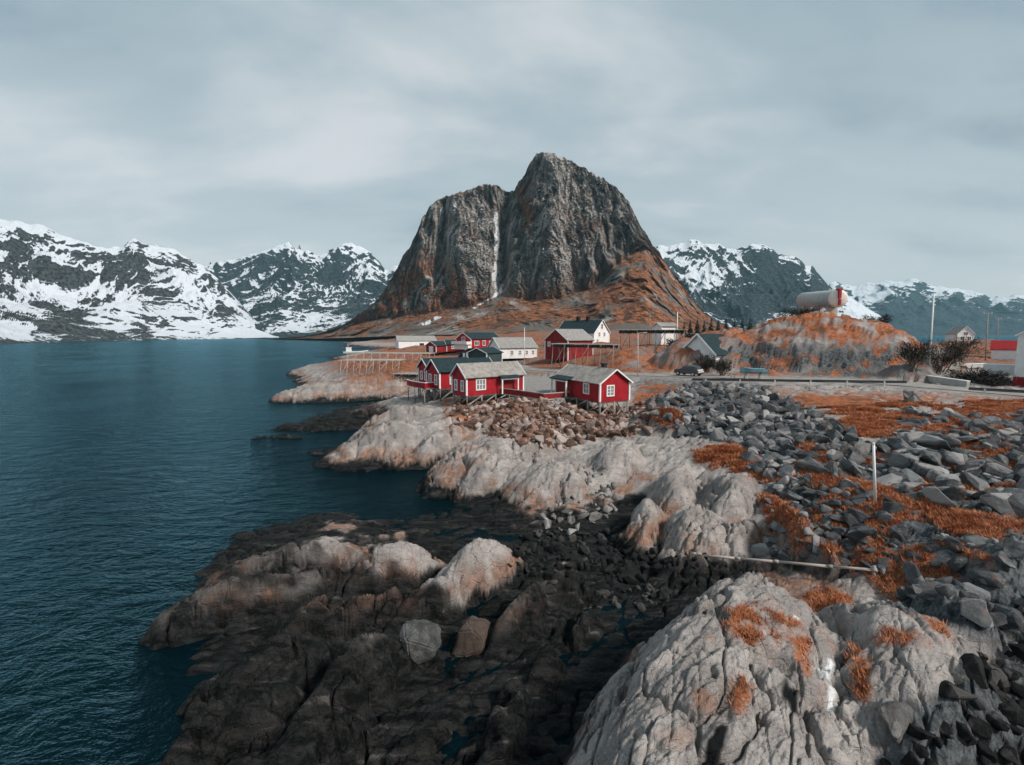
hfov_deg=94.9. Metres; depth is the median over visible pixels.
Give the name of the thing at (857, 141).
sky
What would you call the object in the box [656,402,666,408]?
boulder
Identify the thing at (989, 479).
boulder
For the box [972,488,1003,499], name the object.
boulder
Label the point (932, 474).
boulder
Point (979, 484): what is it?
boulder
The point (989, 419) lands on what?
boulder
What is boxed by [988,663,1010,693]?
boulder
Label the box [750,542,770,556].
boulder
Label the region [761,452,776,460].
boulder
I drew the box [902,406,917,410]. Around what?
boulder
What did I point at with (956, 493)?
boulder
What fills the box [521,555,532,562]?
boulder
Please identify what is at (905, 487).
boulder
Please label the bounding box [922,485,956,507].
boulder
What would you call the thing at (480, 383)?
window
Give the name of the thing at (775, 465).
boulder
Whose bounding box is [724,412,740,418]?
boulder
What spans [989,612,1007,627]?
boulder
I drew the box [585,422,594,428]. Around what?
boulder
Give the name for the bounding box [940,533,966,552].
boulder
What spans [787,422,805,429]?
boulder
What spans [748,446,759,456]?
boulder
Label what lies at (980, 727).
boulder
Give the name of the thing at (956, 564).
boulder
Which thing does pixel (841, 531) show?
boulder
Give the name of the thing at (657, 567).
boulder
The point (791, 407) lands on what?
boulder
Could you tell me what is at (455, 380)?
window
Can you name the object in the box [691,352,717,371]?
bare bush
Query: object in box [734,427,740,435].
boulder
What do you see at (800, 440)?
boulder
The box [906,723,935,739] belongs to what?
boulder
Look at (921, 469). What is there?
boulder
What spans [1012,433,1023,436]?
boulder
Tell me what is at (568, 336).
barn
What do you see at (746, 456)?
boulder
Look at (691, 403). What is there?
boulder
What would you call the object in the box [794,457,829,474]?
boulder
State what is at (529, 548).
rubble
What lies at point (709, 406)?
boulder
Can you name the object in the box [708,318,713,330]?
spruce tree
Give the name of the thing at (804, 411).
boulder
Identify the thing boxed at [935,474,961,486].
boulder
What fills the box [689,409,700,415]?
boulder
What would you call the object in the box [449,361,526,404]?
cabin
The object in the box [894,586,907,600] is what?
boulder
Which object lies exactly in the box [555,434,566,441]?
boulder
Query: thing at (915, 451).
boulder
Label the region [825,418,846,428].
boulder
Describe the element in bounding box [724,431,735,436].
boulder
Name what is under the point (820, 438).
boulder
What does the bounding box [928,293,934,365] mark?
flagpole
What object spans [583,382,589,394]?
window
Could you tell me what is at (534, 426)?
boulder
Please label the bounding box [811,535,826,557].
boulder
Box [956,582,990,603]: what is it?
boulder
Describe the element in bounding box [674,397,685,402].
boulder
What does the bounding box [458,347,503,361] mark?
dark house
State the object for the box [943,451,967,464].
boulder
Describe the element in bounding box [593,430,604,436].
boulder
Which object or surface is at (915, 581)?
boulder
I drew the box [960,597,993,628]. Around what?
boulder
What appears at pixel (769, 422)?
boulder
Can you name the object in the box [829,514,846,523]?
boulder
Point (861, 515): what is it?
boulder
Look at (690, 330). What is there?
spruce tree
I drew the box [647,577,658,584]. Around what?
boulder
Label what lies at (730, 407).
boulder
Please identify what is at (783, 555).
boulder
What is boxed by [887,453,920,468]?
boulder
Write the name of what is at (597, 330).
white house
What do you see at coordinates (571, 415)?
rubble
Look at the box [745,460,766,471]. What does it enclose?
boulder
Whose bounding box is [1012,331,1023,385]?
white building
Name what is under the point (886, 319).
bare bush
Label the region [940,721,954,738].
boulder
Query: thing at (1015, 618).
boulder
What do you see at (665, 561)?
boulder
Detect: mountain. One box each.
[0,219,278,343]
[204,242,397,337]
[273,152,744,339]
[656,239,882,329]
[827,278,1023,334]
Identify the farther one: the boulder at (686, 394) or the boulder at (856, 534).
the boulder at (686, 394)
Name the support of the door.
in the barn
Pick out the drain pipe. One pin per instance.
(873, 570)
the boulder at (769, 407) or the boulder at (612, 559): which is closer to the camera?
the boulder at (612, 559)
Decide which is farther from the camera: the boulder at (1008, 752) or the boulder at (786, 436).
the boulder at (786, 436)
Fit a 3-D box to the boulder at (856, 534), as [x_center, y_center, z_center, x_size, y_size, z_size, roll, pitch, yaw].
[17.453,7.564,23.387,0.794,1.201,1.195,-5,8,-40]
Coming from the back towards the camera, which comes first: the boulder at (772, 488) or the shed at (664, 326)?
the shed at (664, 326)
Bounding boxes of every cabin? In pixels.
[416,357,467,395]
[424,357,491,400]
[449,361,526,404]
[549,363,633,413]
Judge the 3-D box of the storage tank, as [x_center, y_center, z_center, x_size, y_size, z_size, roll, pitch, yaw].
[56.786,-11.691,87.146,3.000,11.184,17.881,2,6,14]
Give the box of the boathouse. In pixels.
[394,336,436,347]
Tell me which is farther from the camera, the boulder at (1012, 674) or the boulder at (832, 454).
the boulder at (832, 454)
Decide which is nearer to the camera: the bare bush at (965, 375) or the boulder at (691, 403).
the boulder at (691, 403)
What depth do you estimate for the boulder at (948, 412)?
40.10 m
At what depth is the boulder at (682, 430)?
44.01 m
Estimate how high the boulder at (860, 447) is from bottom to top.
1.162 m
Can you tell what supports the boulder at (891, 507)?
on the shore ground at (320, 609)
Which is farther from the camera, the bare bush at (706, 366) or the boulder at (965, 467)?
the bare bush at (706, 366)
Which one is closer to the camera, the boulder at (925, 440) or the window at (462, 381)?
the boulder at (925, 440)
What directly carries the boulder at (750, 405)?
on the shore ground at (320, 609)
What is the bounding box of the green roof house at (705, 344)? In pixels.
[683,333,728,368]
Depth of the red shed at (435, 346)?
155.90 m
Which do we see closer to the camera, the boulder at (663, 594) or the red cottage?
the boulder at (663, 594)
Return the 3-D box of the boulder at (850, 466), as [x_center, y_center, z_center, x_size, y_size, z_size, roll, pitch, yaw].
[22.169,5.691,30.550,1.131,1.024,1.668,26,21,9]
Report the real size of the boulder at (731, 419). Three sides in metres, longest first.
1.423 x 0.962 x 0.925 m
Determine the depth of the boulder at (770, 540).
26.64 m
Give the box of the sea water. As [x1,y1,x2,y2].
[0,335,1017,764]
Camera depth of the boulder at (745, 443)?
38.38 m
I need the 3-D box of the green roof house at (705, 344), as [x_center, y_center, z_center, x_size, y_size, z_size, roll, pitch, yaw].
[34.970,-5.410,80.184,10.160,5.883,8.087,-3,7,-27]
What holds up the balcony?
attached to the cabin at (438, 371)
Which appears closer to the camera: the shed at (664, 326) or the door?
the door
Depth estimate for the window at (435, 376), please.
66.26 m
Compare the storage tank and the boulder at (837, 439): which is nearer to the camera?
the boulder at (837, 439)
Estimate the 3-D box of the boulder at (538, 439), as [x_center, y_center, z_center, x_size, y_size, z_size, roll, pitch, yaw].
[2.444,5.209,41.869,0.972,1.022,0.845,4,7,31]
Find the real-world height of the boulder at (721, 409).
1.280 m
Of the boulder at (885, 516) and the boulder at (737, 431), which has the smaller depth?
the boulder at (885, 516)
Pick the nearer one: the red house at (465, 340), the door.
the door
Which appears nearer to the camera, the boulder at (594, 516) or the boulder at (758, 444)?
the boulder at (594, 516)
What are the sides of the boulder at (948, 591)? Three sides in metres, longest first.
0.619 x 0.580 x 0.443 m
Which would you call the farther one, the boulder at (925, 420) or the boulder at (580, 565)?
the boulder at (925, 420)
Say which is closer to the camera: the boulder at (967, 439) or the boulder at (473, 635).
the boulder at (473, 635)
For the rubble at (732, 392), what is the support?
on the shore ground at (320, 609)
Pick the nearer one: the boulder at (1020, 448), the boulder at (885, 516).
the boulder at (885, 516)
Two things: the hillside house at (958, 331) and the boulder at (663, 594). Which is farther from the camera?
the hillside house at (958, 331)
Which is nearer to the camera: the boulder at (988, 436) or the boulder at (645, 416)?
the boulder at (988, 436)
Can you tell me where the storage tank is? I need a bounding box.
[796,288,847,315]
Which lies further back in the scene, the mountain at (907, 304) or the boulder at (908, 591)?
the mountain at (907, 304)
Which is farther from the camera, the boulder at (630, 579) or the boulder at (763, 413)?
the boulder at (763, 413)
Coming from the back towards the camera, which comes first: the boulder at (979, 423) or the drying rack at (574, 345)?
the drying rack at (574, 345)
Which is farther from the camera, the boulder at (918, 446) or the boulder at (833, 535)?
the boulder at (918, 446)
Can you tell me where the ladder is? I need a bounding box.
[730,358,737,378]
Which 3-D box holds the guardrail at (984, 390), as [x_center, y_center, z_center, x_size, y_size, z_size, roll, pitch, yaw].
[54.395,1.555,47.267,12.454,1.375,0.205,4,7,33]
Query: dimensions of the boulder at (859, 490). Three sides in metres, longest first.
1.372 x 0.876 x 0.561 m
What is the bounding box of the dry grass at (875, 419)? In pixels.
[650,398,1023,713]
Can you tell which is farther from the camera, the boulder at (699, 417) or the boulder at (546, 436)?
the boulder at (699, 417)
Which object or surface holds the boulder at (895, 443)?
on the shore ground at (320, 609)
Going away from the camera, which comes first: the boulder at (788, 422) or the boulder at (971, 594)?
the boulder at (971, 594)
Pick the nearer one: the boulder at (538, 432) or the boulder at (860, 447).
the boulder at (860, 447)
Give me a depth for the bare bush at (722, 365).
70.01 m
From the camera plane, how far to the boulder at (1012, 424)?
36.72 m
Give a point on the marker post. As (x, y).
(874, 473)
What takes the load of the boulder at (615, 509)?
on the shore ground at (320, 609)
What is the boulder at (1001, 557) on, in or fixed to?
on the shore ground at (320, 609)
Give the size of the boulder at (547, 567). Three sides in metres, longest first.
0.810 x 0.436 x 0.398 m
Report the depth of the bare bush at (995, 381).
57.35 m
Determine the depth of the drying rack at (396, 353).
120.85 m
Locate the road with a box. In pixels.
[521,365,1023,395]
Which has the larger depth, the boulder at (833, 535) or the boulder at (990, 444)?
the boulder at (990, 444)
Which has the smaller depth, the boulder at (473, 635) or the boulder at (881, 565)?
the boulder at (473, 635)
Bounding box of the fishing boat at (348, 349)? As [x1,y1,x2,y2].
[343,347,367,353]
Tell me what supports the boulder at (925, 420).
on the shore ground at (320, 609)
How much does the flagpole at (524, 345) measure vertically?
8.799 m
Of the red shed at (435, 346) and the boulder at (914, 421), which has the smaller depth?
the boulder at (914, 421)
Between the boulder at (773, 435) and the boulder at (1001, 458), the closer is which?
the boulder at (1001, 458)
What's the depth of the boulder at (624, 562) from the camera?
25.45 m
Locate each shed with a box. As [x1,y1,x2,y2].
[424,341,454,351]
[651,322,678,344]
[990,340,1017,359]
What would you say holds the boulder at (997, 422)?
on the shore ground at (320, 609)
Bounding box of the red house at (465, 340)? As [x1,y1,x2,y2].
[451,332,499,349]
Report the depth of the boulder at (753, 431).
39.63 m
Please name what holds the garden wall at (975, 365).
on the shore ground at (320, 609)
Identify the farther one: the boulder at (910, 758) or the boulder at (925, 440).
the boulder at (925, 440)
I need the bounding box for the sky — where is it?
[0,0,1023,297]
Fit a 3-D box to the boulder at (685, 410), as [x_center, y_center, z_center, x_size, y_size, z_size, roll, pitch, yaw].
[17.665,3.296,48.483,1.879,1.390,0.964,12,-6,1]
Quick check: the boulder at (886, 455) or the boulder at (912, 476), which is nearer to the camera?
the boulder at (912, 476)
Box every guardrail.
[692,378,906,386]
[968,387,1023,394]
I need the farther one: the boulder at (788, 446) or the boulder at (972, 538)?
the boulder at (788, 446)
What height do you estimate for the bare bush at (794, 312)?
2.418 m
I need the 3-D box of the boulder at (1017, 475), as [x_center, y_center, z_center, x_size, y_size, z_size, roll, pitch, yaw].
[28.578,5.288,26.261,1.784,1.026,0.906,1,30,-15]
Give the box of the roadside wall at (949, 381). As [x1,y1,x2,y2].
[926,375,970,386]
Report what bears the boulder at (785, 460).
on the shore ground at (320, 609)
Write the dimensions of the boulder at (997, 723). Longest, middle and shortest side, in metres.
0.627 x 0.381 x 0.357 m
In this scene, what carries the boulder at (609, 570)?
on the shore ground at (320, 609)
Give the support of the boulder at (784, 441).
on the shore ground at (320, 609)
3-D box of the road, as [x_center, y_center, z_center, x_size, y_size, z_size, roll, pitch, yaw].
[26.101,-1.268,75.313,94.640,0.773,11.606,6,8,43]
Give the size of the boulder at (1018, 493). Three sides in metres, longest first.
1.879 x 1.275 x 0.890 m
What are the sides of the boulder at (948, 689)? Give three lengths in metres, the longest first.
0.880 x 0.621 x 0.583 m
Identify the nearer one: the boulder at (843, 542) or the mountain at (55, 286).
the boulder at (843, 542)
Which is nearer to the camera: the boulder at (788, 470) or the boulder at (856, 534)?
the boulder at (856, 534)
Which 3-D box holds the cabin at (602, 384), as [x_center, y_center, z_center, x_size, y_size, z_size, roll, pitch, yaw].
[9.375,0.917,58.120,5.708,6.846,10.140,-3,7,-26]
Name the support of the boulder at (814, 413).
on the shore ground at (320, 609)
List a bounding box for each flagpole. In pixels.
[524,327,524,363]
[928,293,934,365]
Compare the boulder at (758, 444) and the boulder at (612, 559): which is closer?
the boulder at (612, 559)
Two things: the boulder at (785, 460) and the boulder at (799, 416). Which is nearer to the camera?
the boulder at (785, 460)
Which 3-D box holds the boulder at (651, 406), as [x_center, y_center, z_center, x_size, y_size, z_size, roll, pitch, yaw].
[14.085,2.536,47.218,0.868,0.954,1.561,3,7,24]
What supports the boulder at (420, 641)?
on the shore ground at (320, 609)
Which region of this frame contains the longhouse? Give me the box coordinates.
[487,337,537,358]
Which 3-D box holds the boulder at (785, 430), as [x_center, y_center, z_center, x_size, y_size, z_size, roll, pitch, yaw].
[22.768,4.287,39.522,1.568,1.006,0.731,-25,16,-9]
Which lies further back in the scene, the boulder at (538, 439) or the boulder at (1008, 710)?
the boulder at (538, 439)
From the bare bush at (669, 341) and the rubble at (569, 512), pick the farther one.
the bare bush at (669, 341)
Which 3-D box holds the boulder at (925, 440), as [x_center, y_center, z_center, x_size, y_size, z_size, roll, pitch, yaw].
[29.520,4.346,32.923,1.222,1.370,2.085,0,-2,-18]
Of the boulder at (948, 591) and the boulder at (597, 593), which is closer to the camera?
the boulder at (948, 591)
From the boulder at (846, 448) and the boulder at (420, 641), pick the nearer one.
the boulder at (420, 641)
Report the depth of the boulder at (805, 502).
28.62 m
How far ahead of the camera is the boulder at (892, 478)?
28.06 m
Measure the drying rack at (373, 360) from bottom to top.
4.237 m
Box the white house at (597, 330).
[558,316,610,342]
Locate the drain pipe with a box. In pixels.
[690,551,877,575]
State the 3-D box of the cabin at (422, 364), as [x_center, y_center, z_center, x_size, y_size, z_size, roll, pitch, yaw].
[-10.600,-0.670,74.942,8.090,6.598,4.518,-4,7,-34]
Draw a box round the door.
[554,346,562,359]
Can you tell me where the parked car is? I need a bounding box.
[674,365,703,375]
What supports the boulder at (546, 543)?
on the shore ground at (320, 609)
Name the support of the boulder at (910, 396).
on the shore ground at (320, 609)
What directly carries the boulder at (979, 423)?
on the shore ground at (320, 609)
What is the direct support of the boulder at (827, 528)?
on the shore ground at (320, 609)
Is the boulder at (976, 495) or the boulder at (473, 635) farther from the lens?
the boulder at (976, 495)
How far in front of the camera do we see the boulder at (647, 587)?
23.58 m
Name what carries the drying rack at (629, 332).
on the shore ground at (320, 609)
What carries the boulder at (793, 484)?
on the shore ground at (320, 609)
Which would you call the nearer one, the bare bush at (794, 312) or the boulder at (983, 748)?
the boulder at (983, 748)
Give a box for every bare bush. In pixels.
[663,338,678,346]
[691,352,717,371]
[708,357,735,375]
[776,306,821,315]
[862,313,892,322]
[881,337,957,371]
[925,341,975,373]
[928,335,991,361]
[938,362,1011,383]
[969,370,1023,387]
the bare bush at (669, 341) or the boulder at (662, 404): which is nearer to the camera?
the boulder at (662, 404)
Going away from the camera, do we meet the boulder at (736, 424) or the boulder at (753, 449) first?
the boulder at (753, 449)
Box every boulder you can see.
[397,619,440,663]
[452,616,490,656]
[509,426,517,432]
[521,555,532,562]
[524,562,529,572]
[527,423,538,430]
[533,430,543,435]
[534,435,543,444]
[539,568,553,579]
[542,432,549,442]
[542,539,549,547]
[543,565,556,569]
[554,544,563,551]
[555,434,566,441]
[567,515,574,524]
[577,561,584,569]
[578,545,590,554]
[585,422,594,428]
[585,428,593,434]
[588,509,602,521]
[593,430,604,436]
[594,590,604,596]
[602,566,615,574]
[606,556,617,565]
[608,503,617,511]
[622,560,635,566]
[623,574,636,585]
[641,412,650,421]
[643,583,652,591]
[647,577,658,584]
[648,403,655,410]
[654,562,662,574]
[655,399,669,406]
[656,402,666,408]
[658,587,668,600]
[659,556,672,564]
[659,585,669,591]
[662,413,672,422]
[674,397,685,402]
[677,425,687,437]
[679,391,693,398]
[681,408,691,414]
[681,412,692,418]
[685,424,698,431]
[688,400,695,407]
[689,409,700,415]
[693,414,705,422]
[705,403,716,410]
[707,428,723,434]
[708,408,717,417]
[709,429,727,441]
[711,418,727,427]
[714,394,724,399]
[714,413,724,418]
[715,406,726,413]
[717,416,727,422]
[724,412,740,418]
[724,421,745,429]
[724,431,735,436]
[725,402,735,411]
[727,416,739,422]
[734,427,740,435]
[739,403,756,410]
[739,407,754,415]
[740,395,752,402]
[740,427,759,438]
[741,451,762,462]
[743,411,759,421]
[743,438,762,446]
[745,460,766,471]
[747,422,761,428]
[747,439,764,451]
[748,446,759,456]
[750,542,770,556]
[751,424,766,432]
[758,409,769,418]
[759,420,773,425]
[761,421,774,430]
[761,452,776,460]
[761,484,786,494]
[762,403,777,412]
[762,468,776,481]
[762,534,777,546]
[764,440,775,447]
[766,430,780,439]
[766,462,780,469]
[769,445,784,452]
[770,550,778,558]
[774,437,784,443]
[776,427,790,434]
[776,456,795,468]
[777,465,795,476]
[777,550,791,560]
[779,432,794,440]
[780,438,794,446]
[782,443,798,449]
[783,420,795,424]
[783,490,802,499]
[784,404,800,410]
[785,450,797,456]
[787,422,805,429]
[788,479,804,490]
[790,428,803,432]
[793,409,807,418]
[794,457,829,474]
[795,412,804,420]
[795,438,804,444]
[795,451,821,459]
[798,419,807,424]
[801,489,815,496]
[801,498,810,506]
[804,422,817,430]
[805,409,824,417]
[809,522,818,530]
[810,433,830,443]
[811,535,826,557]
[814,527,823,536]
[818,423,831,430]
[818,514,835,525]
[821,525,833,531]
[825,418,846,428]
[825,460,841,471]
[825,531,840,544]
[826,429,843,440]
[826,448,844,460]
[826,499,841,505]
[828,434,841,444]
[829,478,856,492]
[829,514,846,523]
[832,424,845,435]
[832,467,849,477]
[833,526,847,536]
[838,538,849,546]
[838,557,850,565]
[840,444,853,454]
[841,459,862,476]
[842,432,863,442]
[843,513,860,526]
[844,543,854,551]
[846,426,856,434]
[847,507,870,522]
[847,523,876,544]
[848,451,865,464]
[849,493,869,504]
[852,441,870,454]
[855,487,866,494]
[858,560,872,567]
[865,440,876,452]
[870,471,907,485]
[874,558,888,574]
[875,443,890,452]
[876,510,892,523]
[877,453,891,459]
[878,439,888,445]
[879,698,913,743]
[882,501,904,514]
[885,538,901,546]
[887,437,911,449]
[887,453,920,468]
[888,524,907,539]
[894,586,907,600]
[897,418,923,426]
[898,468,925,484]
[898,482,921,492]
[899,750,920,764]
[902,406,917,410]
[902,561,924,585]
[902,586,916,598]
[903,390,921,402]
[903,431,924,444]
[906,448,924,455]
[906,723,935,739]
[909,579,924,585]
[911,462,944,475]
[912,434,951,449]
[912,581,943,600]
[916,445,936,451]
[918,417,930,424]
[918,450,941,465]
[922,431,942,437]
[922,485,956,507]
[926,468,942,482]
[933,415,948,422]
[934,583,956,598]
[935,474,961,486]
[936,451,946,458]
[937,485,966,503]
[938,680,976,700]
[940,407,966,419]
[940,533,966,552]
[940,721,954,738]
[941,436,960,447]
[942,468,953,473]
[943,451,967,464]
[947,556,967,572]
[953,448,984,457]
[955,435,978,442]
[955,469,981,476]
[956,464,981,472]
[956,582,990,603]
[956,720,977,746]
[959,470,989,491]
[959,653,987,688]
[960,591,978,598]
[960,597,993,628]
[961,418,970,427]
[963,533,987,544]
[964,418,987,430]
[966,459,984,468]
[967,714,992,739]
[969,568,1005,588]
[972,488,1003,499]
[975,434,1000,441]
[976,740,997,763]
[978,474,1001,483]
[979,439,998,449]
[980,416,1000,424]
[980,493,1023,517]
[980,652,991,684]
[981,462,1012,478]
[985,714,1009,731]
[987,426,1014,435]
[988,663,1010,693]
[989,550,1016,569]
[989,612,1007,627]
[990,420,1004,425]
[991,602,1023,633]
[991,668,1001,684]
[993,454,1008,464]
[997,690,1023,726]
[998,697,1017,725]
[1000,744,1021,764]
[1001,487,1023,502]
[1002,538,1023,560]
[1002,666,1022,680]
[1003,447,1023,461]
[1004,420,1023,428]
[1007,468,1023,482]
[1008,643,1023,660]
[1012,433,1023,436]
[1016,445,1023,451]
[1017,427,1023,431]
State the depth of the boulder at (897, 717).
11.59 m
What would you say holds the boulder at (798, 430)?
on the shore ground at (320, 609)
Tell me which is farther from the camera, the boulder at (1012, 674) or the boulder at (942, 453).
the boulder at (942, 453)
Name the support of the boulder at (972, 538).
on the shore ground at (320, 609)
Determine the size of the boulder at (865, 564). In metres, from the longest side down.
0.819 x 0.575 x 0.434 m
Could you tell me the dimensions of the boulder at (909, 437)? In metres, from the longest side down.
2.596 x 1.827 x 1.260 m
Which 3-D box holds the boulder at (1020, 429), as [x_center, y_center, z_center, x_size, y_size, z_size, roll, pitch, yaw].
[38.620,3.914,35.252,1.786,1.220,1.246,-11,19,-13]
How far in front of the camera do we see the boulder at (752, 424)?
41.38 m
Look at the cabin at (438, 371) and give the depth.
66.70 m
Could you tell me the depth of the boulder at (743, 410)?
45.54 m
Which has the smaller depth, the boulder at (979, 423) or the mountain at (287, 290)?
the boulder at (979, 423)
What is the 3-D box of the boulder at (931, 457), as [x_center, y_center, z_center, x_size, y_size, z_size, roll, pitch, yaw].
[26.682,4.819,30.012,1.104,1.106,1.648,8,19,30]
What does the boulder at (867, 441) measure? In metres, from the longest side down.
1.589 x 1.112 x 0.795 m
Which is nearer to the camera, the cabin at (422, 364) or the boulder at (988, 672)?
the boulder at (988, 672)
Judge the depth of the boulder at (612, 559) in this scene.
26.25 m
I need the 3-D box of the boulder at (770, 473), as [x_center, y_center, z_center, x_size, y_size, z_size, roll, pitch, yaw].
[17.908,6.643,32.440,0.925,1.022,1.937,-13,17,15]
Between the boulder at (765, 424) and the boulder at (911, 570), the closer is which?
the boulder at (911, 570)
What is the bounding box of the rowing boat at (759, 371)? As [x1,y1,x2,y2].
[740,367,767,378]
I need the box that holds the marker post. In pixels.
[872,442,876,502]
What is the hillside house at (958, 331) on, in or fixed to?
on the shore ground at (320, 609)
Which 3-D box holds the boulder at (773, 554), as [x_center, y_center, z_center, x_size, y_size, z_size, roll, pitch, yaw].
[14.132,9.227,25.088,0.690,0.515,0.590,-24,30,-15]
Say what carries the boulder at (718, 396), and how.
on the shore ground at (320, 609)
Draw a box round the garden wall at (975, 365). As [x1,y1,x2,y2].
[964,363,983,367]
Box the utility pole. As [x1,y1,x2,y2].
[983,312,992,360]
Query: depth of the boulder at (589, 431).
45.55 m
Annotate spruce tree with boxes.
[685,320,693,337]
[693,318,699,334]
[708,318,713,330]
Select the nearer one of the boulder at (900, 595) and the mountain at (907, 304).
the boulder at (900, 595)
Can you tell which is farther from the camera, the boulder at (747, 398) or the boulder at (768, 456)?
the boulder at (747, 398)
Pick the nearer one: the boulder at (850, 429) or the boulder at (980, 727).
the boulder at (980, 727)
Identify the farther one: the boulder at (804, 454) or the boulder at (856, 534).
the boulder at (804, 454)
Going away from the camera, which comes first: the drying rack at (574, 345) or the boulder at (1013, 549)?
the boulder at (1013, 549)
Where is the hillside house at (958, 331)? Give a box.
[945,326,974,341]
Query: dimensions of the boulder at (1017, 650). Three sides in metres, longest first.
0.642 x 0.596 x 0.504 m
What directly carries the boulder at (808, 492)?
on the shore ground at (320, 609)
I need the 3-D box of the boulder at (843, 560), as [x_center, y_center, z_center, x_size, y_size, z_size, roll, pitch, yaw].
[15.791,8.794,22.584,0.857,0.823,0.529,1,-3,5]
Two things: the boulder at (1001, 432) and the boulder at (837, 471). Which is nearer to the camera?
the boulder at (837, 471)
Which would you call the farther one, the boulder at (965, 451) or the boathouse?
the boathouse
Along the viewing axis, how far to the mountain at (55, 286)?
1083.94 m
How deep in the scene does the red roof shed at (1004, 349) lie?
100.29 m
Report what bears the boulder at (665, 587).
on the shore ground at (320, 609)
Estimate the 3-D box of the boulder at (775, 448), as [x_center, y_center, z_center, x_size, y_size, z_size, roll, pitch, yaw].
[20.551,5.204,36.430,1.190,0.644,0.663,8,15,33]
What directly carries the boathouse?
on the shore ground at (320, 609)
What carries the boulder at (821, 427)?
on the shore ground at (320, 609)
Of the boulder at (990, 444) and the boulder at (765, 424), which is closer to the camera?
the boulder at (990, 444)
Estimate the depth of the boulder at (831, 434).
35.94 m
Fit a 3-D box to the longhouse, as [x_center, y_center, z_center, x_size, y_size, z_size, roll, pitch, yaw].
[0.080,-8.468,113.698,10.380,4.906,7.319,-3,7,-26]
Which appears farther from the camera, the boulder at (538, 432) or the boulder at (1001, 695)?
the boulder at (538, 432)
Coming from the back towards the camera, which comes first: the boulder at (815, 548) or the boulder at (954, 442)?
the boulder at (954, 442)
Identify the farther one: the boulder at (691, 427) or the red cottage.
the red cottage
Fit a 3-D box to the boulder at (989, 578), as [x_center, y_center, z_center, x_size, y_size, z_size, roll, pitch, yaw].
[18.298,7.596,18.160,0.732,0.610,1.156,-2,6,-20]
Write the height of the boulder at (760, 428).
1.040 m
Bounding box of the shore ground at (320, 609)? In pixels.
[138,311,1023,764]
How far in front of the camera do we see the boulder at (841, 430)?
37.01 m
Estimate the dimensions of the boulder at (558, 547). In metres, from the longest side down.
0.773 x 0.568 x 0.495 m
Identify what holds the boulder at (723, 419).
on the shore ground at (320, 609)
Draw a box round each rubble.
[444,396,654,450]
[508,528,1023,764]
[539,464,623,535]
[647,379,1023,613]
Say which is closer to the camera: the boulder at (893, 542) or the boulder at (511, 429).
the boulder at (893, 542)
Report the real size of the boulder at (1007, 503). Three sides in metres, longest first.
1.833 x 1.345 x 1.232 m
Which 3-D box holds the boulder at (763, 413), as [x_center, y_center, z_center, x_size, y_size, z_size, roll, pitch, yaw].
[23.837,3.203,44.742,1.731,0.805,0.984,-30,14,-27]
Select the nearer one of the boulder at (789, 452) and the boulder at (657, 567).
the boulder at (657, 567)
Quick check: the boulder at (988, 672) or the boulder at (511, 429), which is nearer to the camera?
the boulder at (988, 672)
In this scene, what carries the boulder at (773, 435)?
on the shore ground at (320, 609)
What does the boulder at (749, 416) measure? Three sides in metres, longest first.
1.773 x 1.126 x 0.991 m
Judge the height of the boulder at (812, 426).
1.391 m
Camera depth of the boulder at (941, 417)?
38.72 m
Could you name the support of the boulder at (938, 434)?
on the shore ground at (320, 609)
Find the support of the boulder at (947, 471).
on the shore ground at (320, 609)
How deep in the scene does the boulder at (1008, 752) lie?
11.84 m
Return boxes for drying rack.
[338,359,404,377]
[345,352,434,364]
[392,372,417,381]
[551,343,620,369]
[618,330,684,351]
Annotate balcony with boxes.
[406,379,435,403]
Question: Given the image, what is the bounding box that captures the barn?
[543,329,594,360]
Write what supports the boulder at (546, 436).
on the shore ground at (320, 609)
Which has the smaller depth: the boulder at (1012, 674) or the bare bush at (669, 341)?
the boulder at (1012, 674)
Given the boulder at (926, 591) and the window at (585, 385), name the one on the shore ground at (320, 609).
the boulder at (926, 591)
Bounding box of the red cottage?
[444,340,464,351]
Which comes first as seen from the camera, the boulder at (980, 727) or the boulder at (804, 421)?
the boulder at (980, 727)
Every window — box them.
[434,374,437,384]
[454,379,457,390]
[461,380,463,391]
[476,379,485,390]
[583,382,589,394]
[606,385,614,396]
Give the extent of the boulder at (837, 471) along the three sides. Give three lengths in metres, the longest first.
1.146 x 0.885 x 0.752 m
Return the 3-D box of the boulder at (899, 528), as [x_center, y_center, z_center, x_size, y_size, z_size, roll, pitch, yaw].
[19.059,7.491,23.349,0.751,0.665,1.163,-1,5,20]
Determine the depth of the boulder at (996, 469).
27.21 m
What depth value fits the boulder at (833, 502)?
27.01 m
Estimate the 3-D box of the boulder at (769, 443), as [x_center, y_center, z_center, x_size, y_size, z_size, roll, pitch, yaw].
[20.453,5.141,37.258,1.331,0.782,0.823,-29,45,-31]
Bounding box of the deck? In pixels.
[499,388,568,399]

